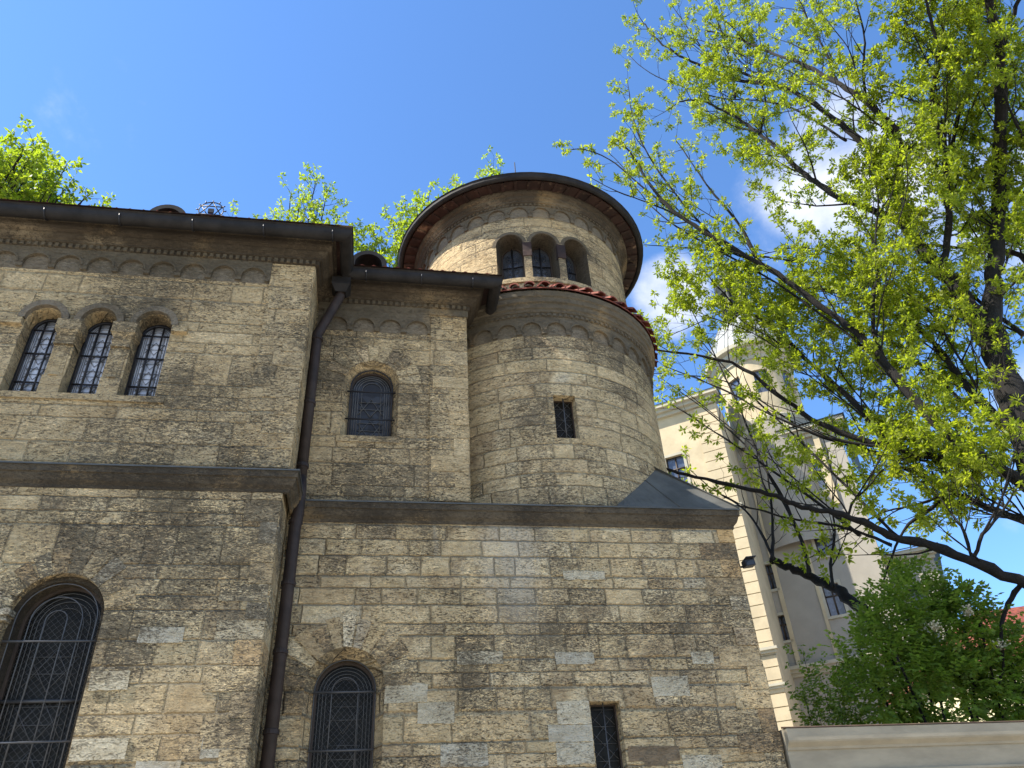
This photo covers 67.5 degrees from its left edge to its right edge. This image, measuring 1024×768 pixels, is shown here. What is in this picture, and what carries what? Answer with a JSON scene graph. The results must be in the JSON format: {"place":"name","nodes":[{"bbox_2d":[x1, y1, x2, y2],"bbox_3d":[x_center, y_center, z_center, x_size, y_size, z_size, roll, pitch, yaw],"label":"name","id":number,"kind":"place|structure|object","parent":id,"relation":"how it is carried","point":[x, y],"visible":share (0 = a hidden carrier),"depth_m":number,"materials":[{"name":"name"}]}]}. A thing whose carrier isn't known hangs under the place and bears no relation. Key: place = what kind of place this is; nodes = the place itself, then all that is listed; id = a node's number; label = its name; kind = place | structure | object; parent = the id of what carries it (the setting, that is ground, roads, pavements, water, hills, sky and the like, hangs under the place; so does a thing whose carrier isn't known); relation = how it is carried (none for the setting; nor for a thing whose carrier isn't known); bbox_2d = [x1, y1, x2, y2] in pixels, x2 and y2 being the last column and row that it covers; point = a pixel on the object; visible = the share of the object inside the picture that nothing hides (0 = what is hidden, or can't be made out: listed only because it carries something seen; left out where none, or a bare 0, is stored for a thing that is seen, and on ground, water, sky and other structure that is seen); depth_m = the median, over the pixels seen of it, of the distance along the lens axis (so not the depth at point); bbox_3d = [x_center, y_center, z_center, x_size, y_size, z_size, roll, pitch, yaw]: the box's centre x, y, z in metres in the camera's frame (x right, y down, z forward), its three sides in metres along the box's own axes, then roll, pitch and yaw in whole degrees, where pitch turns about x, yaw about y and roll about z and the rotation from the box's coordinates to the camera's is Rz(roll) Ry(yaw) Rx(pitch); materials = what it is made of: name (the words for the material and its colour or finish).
{"place":"outdoors","nodes":[
{"label":"outdoors","id":0,"kind":"place"},
{"bbox_2d":[0,0,1023,620],"label":"sky","id":1,"kind":"structure","parent":0,"point":[184,104],"materials":[{"name":"blue"}]},
{"bbox_2d":[655,267,957,747],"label":"domed corner building","id":2,"kind":"structure","parent":0,"point":[790,609],"depth_m":38.09,"materials":[{"name":"beige paint"}]},
{"bbox_2d":[664,451,690,483],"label":"window","id":3,"kind":"structure","parent":2,"relation":"in","point":[677,463],"depth_m":40.08,"materials":[{"name":"blue glass"}]},
{"bbox_2d":[764,561,779,591],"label":"window","id":4,"kind":"structure","parent":2,"relation":"in","point":[769,570],"depth_m":38.36,"materials":[{"name":"black glass"}]},
{"bbox_2d":[777,612,793,643],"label":"window","id":5,"kind":"structure","parent":2,"relation":"in","point":[782,621],"depth_m":36.91,"materials":[{"name":"black glass"}]},
{"bbox_2d":[811,457,828,493],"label":"window","id":6,"kind":"structure","parent":2,"relation":"in","point":[820,482],"depth_m":39.50,"materials":[{"name":"blue glass"}]},
{"bbox_2d":[811,517,840,558],"bbox_3d":[15.445,7.674,37.957,1.180,1.960,0.280,-19,-38,21],"label":"window","id":7,"kind":"structure","parent":2,"relation":"in","point":[818,545],"depth_m":37.90,"materials":[{"name":"grey glass"}]},
{"bbox_2d":[819,579,849,619],"bbox_3d":[15.295,10.244,36.377,1.030,1.760,0.280,-19,-38,21],"label":"window","id":8,"kind":"structure","parent":2,"relation":"in","point":[836,608],"depth_m":36.35,"materials":[{"name":"blue glass"}]},
{"bbox_2d":[902,585,931,624],"bbox_3d":[19.022,10.273,35.620,1.080,1.860,0.280,-19,-38,21],"label":"window","id":9,"kind":"structure","parent":2,"relation":"in","point":[924,585],"depth_m":35.94,"materials":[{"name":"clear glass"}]},
{"bbox_2d":[889,606,1023,722],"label":"red roofed house","id":10,"kind":"structure","parent":0,"point":[1014,611],"depth_m":29.03,"materials":[{"name":"paint"}]},
{"label":"ground","id":11,"kind":"structure","parent":0,"visible":0},
{"bbox_2d":[0,114,115,206],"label":"leafy tree","id":12,"kind":"object","parent":11,"relation":"on","point":[14,183],"visible":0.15,"depth_m":21.38,"materials":[{"name":"green plant"}]},
{"bbox_2d":[228,162,374,252],"bbox_3d":[-5.966,2.180,18.485,4.621,21.698,2.217,-7,-35,4],"label":"slender tree","id":13,"kind":"object","parent":11,"relation":"on","point":[311,213],"visible":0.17,"depth_m":23.50,"materials":[{"name":"green plant"}]},
{"bbox_2d":[0,162,786,767],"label":"stone hall","id":14,"kind":"structure","parent":11,"relation":"on","point":[286,494],"depth_m":10.40,"materials":[{"name":"stone"}]},
{"bbox_2d":[8,319,56,390],"bbox_3d":[-6.515,-0.342,10.563,0.470,1.415,0.094,3,-35,-9],"label":"window","id":15,"kind":"structure","parent":14,"relation":"in","point":[35,356],"depth_m":10.56,"materials":[{"name":"grey glass"}]},
{"bbox_2d":[0,583,100,767],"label":"window","id":16,"kind":"structure","parent":14,"relation":"in","point":[41,690],"depth_m":8.39,"materials":[{"name":"black glass"}]},
{"bbox_2d":[66,322,112,393],"bbox_3d":[-5.805,-0.309,10.677,0.470,1.415,0.094,3,-35,-9],"label":"window","id":17,"kind":"structure","parent":14,"relation":"in","point":[93,355],"depth_m":10.68,"materials":[{"name":"grey glass"}]},
{"bbox_2d":[124,325,170,395],"bbox_3d":[-5.090,-0.275,10.792,0.470,1.415,0.094,3,-35,-9],"label":"window","id":18,"kind":"structure","parent":14,"relation":"in","point":[148,360],"depth_m":10.80,"materials":[{"name":"grey glass"}]},
{"bbox_2d":[307,660,375,767],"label":"window","id":19,"kind":"structure","parent":14,"relation":"in","point":[342,728],"depth_m":9.43,"materials":[{"name":"black glass"}]},
{"bbox_2d":[345,370,394,435],"bbox_3d":[-2.195,0.340,11.904,0.740,1.305,0.204,3,-35,-9],"label":"window","id":20,"kind":"structure","parent":14,"relation":"in","point":[371,394],"depth_m":11.96,"materials":[{"name":"grey glass"}]},
{"bbox_2d":[501,249,524,279],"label":"window","id":21,"kind":"structure","parent":14,"relation":"in","point":[512,261],"depth_m":14.90,"materials":[{"name":"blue glass"}]},
{"bbox_2d":[532,248,552,277],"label":"window","id":22,"kind":"structure","parent":14,"relation":"in","point":[541,259],"depth_m":14.92,"materials":[{"name":"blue glass"}]},
{"bbox_2d":[553,398,575,437],"bbox_3d":[0.840,0.592,12.398,0.343,0.853,0.145,3,-35,-9],"label":"window","id":23,"kind":"structure","parent":14,"relation":"in","point":[564,419],"depth_m":12.44,"materials":[{"name":"black glass"}]},
{"bbox_2d":[566,253,577,281],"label":"window","id":24,"kind":"structure","parent":14,"relation":"in","point":[570,264],"depth_m":15.13,"materials":[{"name":"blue glass"}]},
{"bbox_2d":[590,703,622,767],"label":"window","id":25,"kind":"structure","parent":14,"relation":"in","point":[606,738],"depth_m":9.69,"materials":[{"name":"black glass"}]},
{"bbox_2d":[740,555,755,568],"bbox_3d":[3.414,2.593,11.123,0.205,0.136,0.224,3,-35,-9],"label":"wall floodlight","id":26,"kind":"object","parent":14,"relation":"attached to","point":[748,562],"depth_m":11.08,"materials":[{"name":"black metal"}]},
{"bbox_2d":[353,145,504,266],"bbox_3d":[-2.124,1.648,19.556,5.265,23.400,2.322,7,-36,-15],"label":"leafy tree","id":27,"kind":"object","parent":11,"relation":"on","point":[401,224],"visible":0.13,"depth_m":23.64,"materials":[{"name":"green plant"}]},
{"bbox_2d":[552,0,1023,704],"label":"spreading tree","id":28,"kind":"object","parent":11,"relation":"on","point":[966,460],"visible":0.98,"depth_m":18.66,"materials":[{"name":"green plant"}]},
{"bbox_2d":[783,644,880,725],"bbox_3d":[5.256,6.393,11.309,1.655,5.008,0.932,3,-35,-9],"label":"sapling","id":29,"kind":"object","parent":11,"relation":"on","point":[834,709],"visible":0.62,"depth_m":12.23,"materials":[{"name":"green plant"}]},
{"bbox_2d":[779,720,1023,767],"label":"garden wall","id":30,"kind":"structure","parent":11,"relation":"on","point":[990,744],"depth_m":9.93,"materials":[{"name":"grey paint"}]},
{"bbox_2d":[815,545,1023,724],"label":"elder shrub","id":31,"kind":"object","parent":11,"relation":"on","point":[932,677],"visible":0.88,"depth_m":12.91,"materials":[{"name":"green plant"}]}
]}

